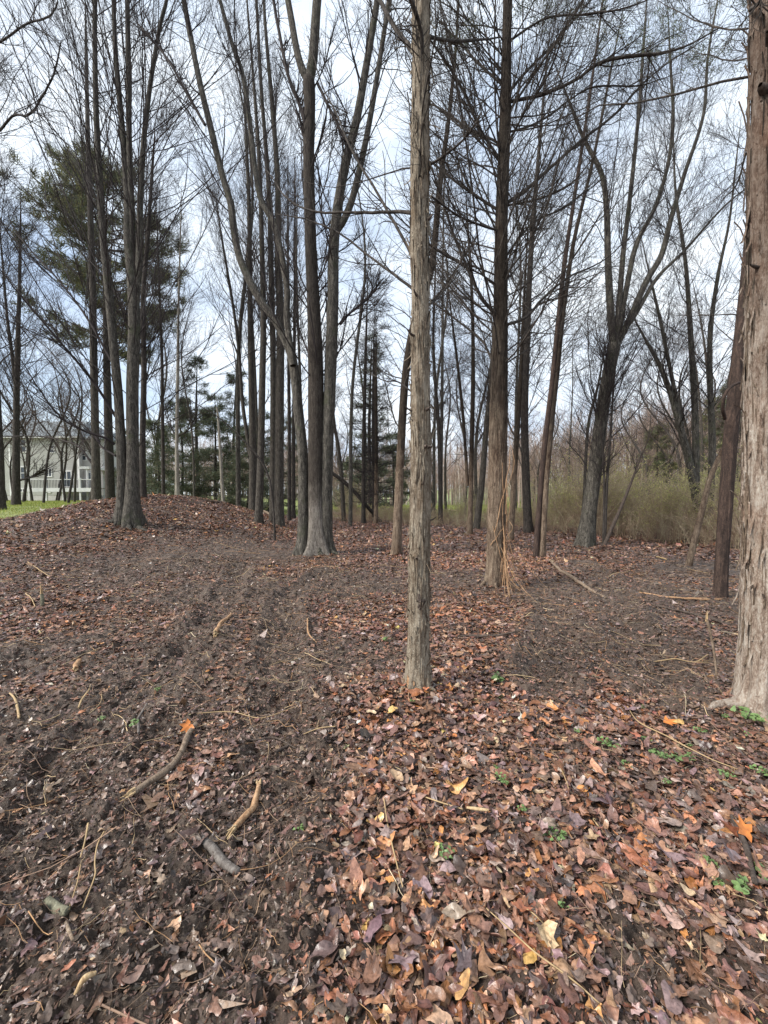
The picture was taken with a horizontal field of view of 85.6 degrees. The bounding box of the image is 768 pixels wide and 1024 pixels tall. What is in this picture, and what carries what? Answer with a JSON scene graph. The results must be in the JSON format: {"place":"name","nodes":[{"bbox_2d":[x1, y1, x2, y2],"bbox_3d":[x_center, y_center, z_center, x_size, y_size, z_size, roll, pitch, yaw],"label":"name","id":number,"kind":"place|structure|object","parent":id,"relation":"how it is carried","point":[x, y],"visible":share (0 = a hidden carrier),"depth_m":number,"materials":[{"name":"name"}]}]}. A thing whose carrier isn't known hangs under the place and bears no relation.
{"place":"outdoors","nodes":[
{"label":"outdoors","id":0,"kind":"place"},
{"bbox_2d":[0,0,751,495],"label":"sky","id":1,"kind":"structure","parent":0,"point":[302,13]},
{"bbox_2d":[0,469,767,1023],"bbox_3d":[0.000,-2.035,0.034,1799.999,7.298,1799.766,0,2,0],"label":"ground","id":2,"kind":"structure","parent":0,"point":[98,901],"depth_m":2.56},
{"bbox_2d":[0,315,43,501],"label":"bare tree","id":3,"kind":"object","parent":2,"relation":"on","point":[28,447],"visible":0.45,"depth_m":31.04,"materials":[{"name":"brown plant"}]},
{"bbox_2d":[4,355,56,500],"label":"bare tree","id":4,"kind":"object","parent":2,"relation":"on","point":[29,482],"visible":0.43,"depth_m":32.98,"materials":[{"name":"brown plant"}]},
{"bbox_2d":[0,0,83,509],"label":"maple tree","id":5,"kind":"object","parent":2,"relation":"on","point":[3,505],"visible":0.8,"depth_m":14.60,"materials":[{"name":"brown plant"}]},
{"bbox_2d":[3,345,83,500],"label":"bare tree","id":6,"kind":"object","parent":2,"relation":"on","point":[42,417],"visible":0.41,"depth_m":35.40,"materials":[{"name":"brown plant"}]},
{"bbox_2d":[1,315,110,502],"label":"bare tree","id":7,"kind":"object","parent":2,"relation":"on","point":[48,458],"visible":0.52,"depth_m":26.90,"materials":[{"name":"brown plant"}]},
{"bbox_2d":[43,895,70,915],"bbox_3d":[-1.172,1.415,1.485,0.124,0.040,0.032,1,2,21],"label":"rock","id":8,"kind":"object","parent":2,"relation":"on","point":[53,904],"visible":0.92,"depth_m":1.48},
{"bbox_2d":[25,330,89,500],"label":"bare tree","id":9,"kind":"object","parent":2,"relation":"on","point":[60,489],"visible":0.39,"depth_m":34.21,"materials":[{"name":"brown plant"}]},
{"bbox_2d":[0,143,124,505],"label":"maple tree","id":10,"kind":"object","parent":2,"relation":"on","point":[16,488],"visible":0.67,"depth_m":21.72,"materials":[{"name":"brown plant"}]},
{"bbox_2d":[27,478,104,500],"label":"deck","id":11,"kind":"structure","parent":2,"relation":"on","point":[80,489],"depth_m":36.54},
{"bbox_2d":[32,344,99,501],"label":"bare tree","id":12,"kind":"object","parent":2,"relation":"on","point":[61,468],"visible":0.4,"depth_m":31.84,"materials":[{"name":"brown plant"}]},
{"bbox_2d":[28,322,105,503],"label":"bare tree","id":13,"kind":"object","parent":2,"relation":"on","point":[75,457],"visible":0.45,"depth_m":25.83,"materials":[{"name":"brown plant"}]},
{"bbox_2d":[24,343,113,501],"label":"bare tree","id":14,"kind":"object","parent":2,"relation":"on","point":[75,483],"visible":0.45,"depth_m":31.34,"materials":[{"name":"brown plant"}]},
{"bbox_2d":[3,421,150,500],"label":"house","id":15,"kind":"structure","parent":2,"relation":"on","point":[83,467],"depth_m":39.90,"materials":[{"name":"grey"}]},
{"bbox_2d":[2,0,185,499],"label":"maple tree","id":16,"kind":"object","parent":2,"relation":"on","point":[94,461],"visible":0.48,"depth_m":18.48,"materials":[{"name":"brown plant"}]},
{"bbox_2d":[0,138,191,498],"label":"pine tree","id":17,"kind":"object","parent":2,"relation":"on","point":[109,477],"visible":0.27,"depth_m":25.03,"materials":[{"name":"green plant"}]},
{"bbox_2d":[78,42,207,497],"bbox_3d":[-8.780,-8.454,15.734,4.642,16.424,4.892,-2,3,-38],"label":"maple tree","id":18,"kind":"object","parent":2,"relation":"on","point":[142,446],"visible":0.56,"depth_m":15.72,"materials":[{"name":"brown plant"}]},
{"bbox_2d":[123,149,194,493],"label":"maple tree","id":19,"kind":"object","parent":2,"relation":"on","point":[162,444],"visible":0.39,"depth_m":20.70,"materials":[{"name":"brown plant"}]},
{"bbox_2d":[146,416,179,494],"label":"hemlock tree","id":20,"kind":"object","parent":2,"relation":"on","point":[152,457],"visible":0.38,"depth_m":29.50,"materials":[{"name":"green plant"}]},
{"bbox_2d":[148,277,217,495],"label":"bare tree","id":21,"kind":"object","parent":2,"relation":"on","point":[192,449],"visible":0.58,"depth_m":22.07,"materials":[{"name":"brown plant"}]},
{"bbox_2d":[146,397,220,496],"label":"hemlock tree","id":22,"kind":"object","parent":2,"relation":"on","point":[169,487],"visible":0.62,"depth_m":25.37,"materials":[{"name":"green plant"}]},
{"bbox_2d":[144,152,227,494],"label":"maple tree","id":23,"kind":"object","parent":2,"relation":"on","point":[176,432],"visible":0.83,"depth_m":19.70,"materials":[{"name":"brown plant"}]},
{"bbox_2d":[159,353,227,494],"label":"hemlock tree","id":24,"kind":"object","parent":2,"relation":"on","point":[196,444],"visible":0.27,"depth_m":28.50,"materials":[{"name":"green plant"}]},
{"bbox_2d":[0,0,398,530],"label":"maple tree","id":25,"kind":"object","parent":2,"relation":"on","point":[128,512],"visible":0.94,"depth_m":11.50,"materials":[{"name":"brown plant"}]},
{"bbox_2d":[174,390,246,500],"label":"hemlock tree","id":26,"kind":"object","parent":2,"relation":"on","point":[210,476],"visible":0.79,"depth_m":25.55,"materials":[{"name":"green plant"}]},
{"bbox_2d":[160,382,275,540],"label":"sapling","id":27,"kind":"object","parent":2,"relation":"on","point":[271,490],"visible":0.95,"depth_m":12.54,"materials":[{"name":"brown plant"}]},
{"bbox_2d":[216,407,224,501],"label":"dead tree","id":28,"kind":"object","parent":2,"relation":"on","point":[221,469],"visible":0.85,"depth_m":22.86,"materials":[{"name":"grey plant"}]},
{"bbox_2d":[201,835,240,874],"bbox_3d":[-0.685,1.429,1.725,0.286,0.048,0.040,2,3,40],"label":"half buried log","id":29,"kind":"object","parent":2,"relation":"on","point":[222,861],"visible":0.98,"depth_m":1.71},
{"bbox_2d":[206,369,248,497],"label":"hemlock tree","id":30,"kind":"object","parent":2,"relation":"on","point":[231,377],"visible":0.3,"depth_m":31.43,"materials":[{"name":"green plant"}]},
{"bbox_2d":[152,20,304,510],"bbox_3d":[-6.372,-10.662,19.387,6.547,21.867,5.721,0,2,7],"label":"maple tree","id":31,"kind":"object","parent":2,"relation":"on","point":[250,435],"visible":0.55,"depth_m":19.49,"materials":[{"name":"brown plant"}]},
{"bbox_2d":[163,0,298,505],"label":"bare tree","id":32,"kind":"object","parent":2,"relation":"on","point":[238,477],"visible":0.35,"depth_m":21.01,"materials":[{"name":"brown plant"}]},
{"bbox_2d":[214,429,269,510],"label":"hemlock tree","id":33,"kind":"object","parent":2,"relation":"on","point":[230,499],"visible":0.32,"depth_m":24.61,"materials":[{"name":"green plant"}]},
{"bbox_2d":[226,779,260,837],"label":"broken branch","id":34,"kind":"object","parent":2,"relation":"on","point":[244,816],"visible":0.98,"depth_m":1.93,"materials":[{"name":"brown wood"}]},
{"bbox_2d":[204,0,327,523],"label":"maple tree","id":35,"kind":"object","parent":2,"relation":"on","point":[258,517],"visible":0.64,"depth_m":15.90,"materials":[{"name":"brown plant"}]},
{"bbox_2d":[241,409,291,502],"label":"hemlock tree","id":36,"kind":"object","parent":2,"relation":"on","point":[267,416],"visible":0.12,"depth_m":33.60,"materials":[{"name":"green plant"}]},
{"bbox_2d":[210,119,324,452],"bbox_3d":[-7.248,-11.199,24.245,5.839,23.778,6.442,-1,3,-31],"label":"bare tree","id":37,"kind":"object","parent":2,"relation":"on","point":[256,393],"visible":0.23,"depth_m":24.28,"materials":[{"name":"brown plant"}]},
{"bbox_2d":[216,0,340,526],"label":"maple tree","id":38,"kind":"object","parent":2,"relation":"on","point":[277,419],"visible":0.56,"depth_m":16.30,"materials":[{"name":"brown plant"}]},
{"bbox_2d":[111,0,447,556],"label":"maple tree","id":39,"kind":"object","parent":2,"relation":"on","point":[315,504],"visible":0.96,"depth_m":10.01,"materials":[{"name":"grey plant"}]},
{"bbox_2d":[263,416,297,506],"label":"hemlock tree","id":40,"kind":"object","parent":2,"relation":"on","point":[285,473],"visible":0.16,"depth_m":35.49,"materials":[{"name":"green plant"}]},
{"bbox_2d":[243,74,321,520],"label":"maple tree","id":41,"kind":"object","parent":2,"relation":"on","point":[288,407],"visible":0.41,"depth_m":18.66,"materials":[{"name":"brown plant"}]},
{"bbox_2d":[239,116,325,517],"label":"maple tree","id":42,"kind":"object","parent":2,"relation":"on","point":[293,512],"visible":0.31,"depth_m":20.64,"materials":[{"name":"brown plant"}]},
{"bbox_2d":[255,148,360,425],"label":"bare tree","id":43,"kind":"object","parent":2,"relation":"on","point":[296,274],"visible":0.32,"depth_m":18.32,"materials":[{"name":"brown plant"}]},
{"bbox_2d":[297,239,361,521],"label":"maple tree","id":44,"kind":"object","parent":2,"relation":"on","point":[343,511],"visible":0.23,"depth_m":23.83,"materials":[{"name":"brown plant"}]},
{"bbox_2d":[0,494,671,529],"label":"lawn grass","id":45,"kind":"structure","parent":2,"relation":"on","point":[51,504],"depth_m":24.80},
{"bbox_2d":[293,84,400,525],"bbox_3d":[-1.438,-8.903,20.092,4.848,19.744,5.349,1,3,26],"label":"bare tree","id":46,"kind":"object","parent":2,"relation":"on","point":[350,508],"visible":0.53,"depth_m":19.77,"materials":[{"name":"brown plant"}]},
{"bbox_2d":[332,456,367,508],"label":"hemlock tree","id":47,"kind":"object","parent":2,"relation":"on","point":[345,466],"visible":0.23,"depth_m":39.61,"materials":[{"name":"green plant"}]},
{"bbox_2d":[334,232,394,523],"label":"spruce tree","id":48,"kind":"object","parent":2,"relation":"on","point":[363,484],"visible":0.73,"depth_m":21.50,"materials":[{"name":"green plant"}]},
{"bbox_2d":[342,333,395,516],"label":"spruce tree","id":49,"kind":"object","parent":2,"relation":"on","point":[359,435],"visible":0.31,"depth_m":26.72,"materials":[{"name":"green plant"}]},
{"bbox_2d":[338,263,406,523],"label":"spruce tree","id":50,"kind":"object","parent":2,"relation":"on","point":[375,474],"visible":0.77,"depth_m":20.89,"materials":[{"name":"green plant"}]},
{"bbox_2d":[344,285,402,520],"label":"spruce tree","id":51,"kind":"object","parent":2,"relation":"on","point":[381,448],"visible":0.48,"depth_m":22.72,"materials":[{"name":"green plant"}]},
{"bbox_2d":[7,385,741,508],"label":"wood","id":52,"kind":"object","parent":2,"relation":"on","point":[458,481],"visible":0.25,"depth_m":55.93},
{"bbox_2d":[251,0,513,692],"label":"cedar tree","id":53,"kind":"object","parent":2,"relation":"on","point":[417,674],"visible":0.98,"depth_m":3.02,"materials":[{"name":"brown plant"}]},
{"bbox_2d":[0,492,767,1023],"bbox_3d":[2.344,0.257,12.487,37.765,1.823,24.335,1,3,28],"label":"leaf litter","id":54,"kind":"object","parent":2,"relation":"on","point":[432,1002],"visible":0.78,"depth_m":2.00,"materials":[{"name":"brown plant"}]},
{"bbox_2d":[120,722,198,801],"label":"broken branch","id":55,"kind":"object","parent":54,"relation":"on","point":[166,770],"visible":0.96,"depth_m":2.21,"materials":[{"name":"brown plant"}]},
{"bbox_2d":[486,908,599,1003],"bbox_3d":[0.492,1.418,1.342,0.014,0.014,0.382,-2,3,-43],"label":"dry stalk","id":56,"kind":"object","parent":54,"relation":"on","point":[550,963],"visible":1,"depth_m":1.32,"materials":[{"name":"plant"}]},
{"bbox_2d":[730,814,757,884],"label":"broken branch","id":57,"kind":"object","parent":54,"relation":"on","point":[747,852],"visible":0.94,"depth_m":1.66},
{"bbox_2d":[0,501,767,1023],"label":"twig litter","id":58,"kind":"object","parent":2,"relation":"on","point":[344,743],"visible":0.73,"depth_m":2.85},
{"bbox_2d":[358,432,410,509],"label":"hemlock tree","id":59,"kind":"object","parent":2,"relation":"on","point":[406,460],"visible":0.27,"depth_m":32.70,"materials":[{"name":"green plant"}]},
{"bbox_2d":[343,0,517,555],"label":"cedar tree","id":60,"kind":"object","parent":2,"relation":"on","point":[396,546],"visible":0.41,"depth_m":10.18,"materials":[{"name":"brown plant"}]},
{"bbox_2d":[385,75,475,479],"bbox_3d":[2.910,-10.841,23.729,5.741,23.377,6.334,-1,3,-24],"label":"bare tree","id":61,"kind":"object","parent":2,"relation":"on","point":[441,349],"visible":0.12,"depth_m":23.44,"materials":[{"name":"brown plant"}]},
{"bbox_2d":[398,190,464,523],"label":"maple tree","id":62,"kind":"object","parent":2,"relation":"on","point":[440,480],"visible":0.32,"depth_m":20.22,"materials":[{"name":"brown plant"}]},
{"bbox_2d":[400,173,487,511],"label":"bare tree","id":63,"kind":"object","parent":2,"relation":"on","point":[434,467],"visible":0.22,"depth_m":27.68,"materials":[{"name":"brown plant"}]},
{"bbox_2d":[407,327,483,513],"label":"bare tree","id":64,"kind":"object","parent":2,"relation":"on","point":[432,498],"visible":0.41,"depth_m":27.58,"materials":[{"name":"brown plant"}]},
{"bbox_2d":[430,318,469,509],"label":"bare tree","id":65,"kind":"object","parent":2,"relation":"on","point":[445,483],"visible":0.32,"depth_m":27.81,"materials":[{"name":"brown plant"}]},
{"bbox_2d":[429,167,523,535],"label":"cedar tree","id":66,"kind":"object","parent":2,"relation":"on","point":[469,477],"visible":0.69,"depth_m":15.44,"materials":[{"name":"brown plant"}]},
{"bbox_2d":[451,275,515,506],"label":"bare tree","id":67,"kind":"object","parent":2,"relation":"on","point":[475,461],"visible":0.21,"depth_m":25.94,"materials":[{"name":"brown plant"}]},
{"bbox_2d":[440,206,541,529],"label":"maple tree","id":68,"kind":"object","parent":2,"relation":"on","point":[479,503],"visible":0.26,"depth_m":17.81,"materials":[{"name":"brown plant"}]},
{"bbox_2d":[455,0,598,532],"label":"maple tree","id":69,"kind":"object","parent":2,"relation":"on","point":[528,527],"visible":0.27,"depth_m":16.32,"materials":[{"name":"brown plant"}]},
{"bbox_2d":[315,0,748,588],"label":"cedar tree","id":70,"kind":"object","parent":2,"relation":"on","point":[497,310],"visible":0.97,"depth_m":6.38,"materials":[{"name":"brown plant"}]},
{"bbox_2d":[491,426,547,599],"bbox_3d":[2.127,-0.036,6.286,0.878,2.641,1.295,0,2,0],"label":"vine","id":71,"kind":"object","parent":70,"relation":"attached to","point":[505,570],"visible":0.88,"depth_m":6.55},
{"bbox_2d":[472,146,597,540],"bbox_3d":[4.369,-5.031,13.546,3.331,12.557,3.669,-1,3,-29],"label":"cedar tree","id":72,"kind":"object","parent":2,"relation":"on","point":[517,427],"visible":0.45,"depth_m":13.42,"materials":[{"name":"brown plant"}]},
{"bbox_2d":[333,480,740,549],"bbox_3d":[30.503,-2.696,32.551,70.939,6.452,37.291,-1,2,-13],"label":"thicket","id":73,"kind":"object","parent":2,"relation":"on","point":[734,535],"visible":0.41,"depth_m":14.91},
{"bbox_2d":[487,163,586,512],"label":"bare tree","id":74,"kind":"object","parent":2,"relation":"on","point":[516,381],"visible":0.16,"depth_m":26.83,"materials":[{"name":"brown plant"}]},
{"bbox_2d":[529,364,575,490],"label":"bare tree","id":75,"kind":"object","parent":2,"relation":"on","point":[538,468],"visible":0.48,"depth_m":34.04,"materials":[{"name":"brown plant"}]},
{"bbox_2d":[530,466,582,529],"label":"shrub","id":76,"kind":"object","parent":2,"relation":"on","point":[565,499],"visible":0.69,"depth_m":17.02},
{"bbox_2d":[550,314,587,513],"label":"bare tree","id":77,"kind":"object","parent":2,"relation":"on","point":[571,416],"visible":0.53,"depth_m":24.53,"materials":[{"name":"brown plant"}]},
{"bbox_2d":[484,0,675,556],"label":"cedar tree","id":78,"kind":"object","parent":2,"relation":"on","point":[540,536],"visible":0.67,"depth_m":9.97,"materials":[{"name":"red plant"}]},
{"bbox_2d":[521,274,648,510],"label":"sapling","id":79,"kind":"object","parent":2,"relation":"on","point":[586,452],"visible":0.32,"depth_m":13.71,"materials":[{"name":"brown wood"}]},
{"bbox_2d":[538,432,640,519],"bbox_3d":[8.116,-1.153,16.998,3.684,4.082,3.485,0,2,-10],"label":"shrub","id":80,"kind":"object","parent":2,"relation":"on","point":[572,489],"visible":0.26,"depth_m":16.77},
{"bbox_2d":[563,458,642,526],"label":"shrub","id":81,"kind":"object","parent":2,"relation":"on","point":[617,499],"visible":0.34,"depth_m":15.50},
{"bbox_2d":[542,215,664,545],"bbox_3d":[6.192,-3.399,11.507,3.507,9.404,2.900,0,2,0],"label":"sapling","id":82,"kind":"object","parent":2,"relation":"on","point":[605,493],"visible":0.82,"depth_m":11.51,"materials":[{"name":"brown plant"}]},
{"bbox_2d":[560,440,655,529],"bbox_3d":[9.465,-1.022,16.839,3.293,3.857,3.482,-2,3,-37],"label":"shrub","id":83,"kind":"object","parent":2,"relation":"on","point":[621,485],"visible":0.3,"depth_m":16.33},
{"bbox_2d":[558,428,671,533],"bbox_3d":[8.348,-1.169,15.099,3.612,4.230,3.818,1,2,19],"label":"shrub","id":84,"kind":"object","parent":2,"relation":"on","point":[598,512],"visible":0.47,"depth_m":15.10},
{"bbox_2d":[511,0,746,547],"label":"maple tree","id":85,"kind":"object","parent":2,"relation":"on","point":[586,535],"visible":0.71,"depth_m":11.62,"materials":[{"name":"brown plant"}]},
{"bbox_2d":[602,421,655,545],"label":"dead tree","id":86,"kind":"object","parent":2,"relation":"on","point":[610,531],"visible":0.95,"depth_m":11.57,"materials":[{"name":"wood"}]},
{"bbox_2d":[580,437,684,529],"bbox_3d":[9.680,-1.152,17.140,3.549,4.157,3.752,-1,2,-20],"label":"shrub","id":87,"kind":"object","parent":2,"relation":"on","point":[631,475],"visible":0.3,"depth_m":17.05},
{"bbox_2d":[577,335,688,499],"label":"bare tree","id":88,"kind":"object","parent":2,"relation":"on","point":[643,457],"visible":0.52,"depth_m":23.67,"materials":[{"name":"brown plant"}]},
{"bbox_2d":[582,356,683,511],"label":"bare tree","id":89,"kind":"object","parent":2,"relation":"on","point":[661,450],"visible":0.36,"depth_m":28.43,"materials":[{"name":"brown plant"}]},
{"bbox_2d":[500,0,767,725],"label":"cedar tree","id":90,"kind":"object","parent":2,"relation":"on","point":[749,690],"visible":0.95,"depth_m":2.79,"materials":[{"name":"brown plant"}]},
{"bbox_2d":[618,391,680,504],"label":"bare tree","id":91,"kind":"object","parent":2,"relation":"on","point":[647,436],"visible":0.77,"depth_m":24.22,"materials":[{"name":"brown plant"}]},
{"bbox_2d":[631,419,678,500],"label":"cedar tree","id":92,"kind":"object","parent":2,"relation":"on","point":[657,463],"visible":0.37,"depth_m":29.57,"materials":[{"name":"green plant"}]},
{"bbox_2d":[584,292,726,475],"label":"bare tree","id":93,"kind":"object","parent":2,"relation":"on","point":[673,442],"visible":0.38,"depth_m":23.61,"materials":[{"name":"brown plant"}]},
{"bbox_2d":[613,455,715,537],"bbox_3d":[9.486,-0.475,14.446,2.871,2.961,2.809,0,2,-9],"label":"shrub","id":94,"kind":"object","parent":2,"relation":"on","point":[653,501],"visible":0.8,"depth_m":14.16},
{"bbox_2d":[615,309,717,493],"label":"bare tree","id":95,"kind":"object","parent":2,"relation":"on","point":[666,411],"visible":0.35,"depth_m":29.40,"materials":[{"name":"brown plant"}]},
{"bbox_2d":[591,57,750,538],"bbox_3d":[10.035,-6.679,13.883,6.873,15.886,5.222,-1,2,-19],"label":"maple tree","id":96,"kind":"object","parent":2,"relation":"on","point":[692,459],"visible":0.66,"depth_m":13.78,"materials":[{"name":"brown plant"}]},
{"bbox_2d":[622,455,719,534],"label":"shrub","id":97,"kind":"object","parent":2,"relation":"on","point":[680,485],"visible":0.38,"depth_m":14.65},
{"bbox_2d":[634,467,717,536],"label":"shrub","id":98,"kind":"object","parent":2,"relation":"on","point":[667,499],"visible":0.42,"depth_m":14.07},
{"bbox_2d":[642,472,717,540],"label":"shrub","id":99,"kind":"object","parent":2,"relation":"on","point":[696,509],"visible":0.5,"depth_m":13.56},
{"bbox_2d":[642,313,726,490],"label":"bare tree","id":100,"kind":"object","parent":2,"relation":"on","point":[687,430],"visible":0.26,"depth_m":23.34,"materials":[{"name":"brown plant"}]},
{"bbox_2d":[645,0,748,597],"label":"cedar tree","id":101,"kind":"object","parent":2,"relation":"on","point":[721,568],"visible":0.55,"depth_m":5.76,"materials":[{"name":"red plant"}]},
{"bbox_2d":[721,381,741,531],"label":"vine","id":102,"kind":"object","parent":101,"relation":"hanging from","point":[723,413],"visible":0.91,"depth_m":5.62,"materials":[{"name":"red wood"}]},
{"bbox_2d":[659,287,739,478],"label":"bare tree","id":103,"kind":"object","parent":2,"relation":"on","point":[701,445],"visible":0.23,"depth_m":25.41,"materials":[{"name":"brown plant"}]},
{"bbox_2d":[660,238,740,469],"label":"bare tree","id":104,"kind":"object","parent":2,"relation":"on","point":[704,345],"visible":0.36,"depth_m":24.07,"materials":[{"name":"brown plant"}]},
{"bbox_2d":[685,447,721,565],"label":"dead tree","id":105,"kind":"object","parent":2,"relation":"on","point":[695,534],"visible":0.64,"depth_m":8.49,"materials":[{"name":"brown wood"}]},
{"bbox_2d":[685,465,740,541],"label":"shrub","id":106,"kind":"object","parent":2,"relation":"on","point":[736,505],"visible":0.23,"depth_m":12.78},
{"bbox_2d":[699,396,737,506],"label":"cedar tree","id":107,"kind":"object","parent":2,"relation":"on","point":[717,433],"visible":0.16,"depth_m":27.47,"materials":[{"name":"green plant"}]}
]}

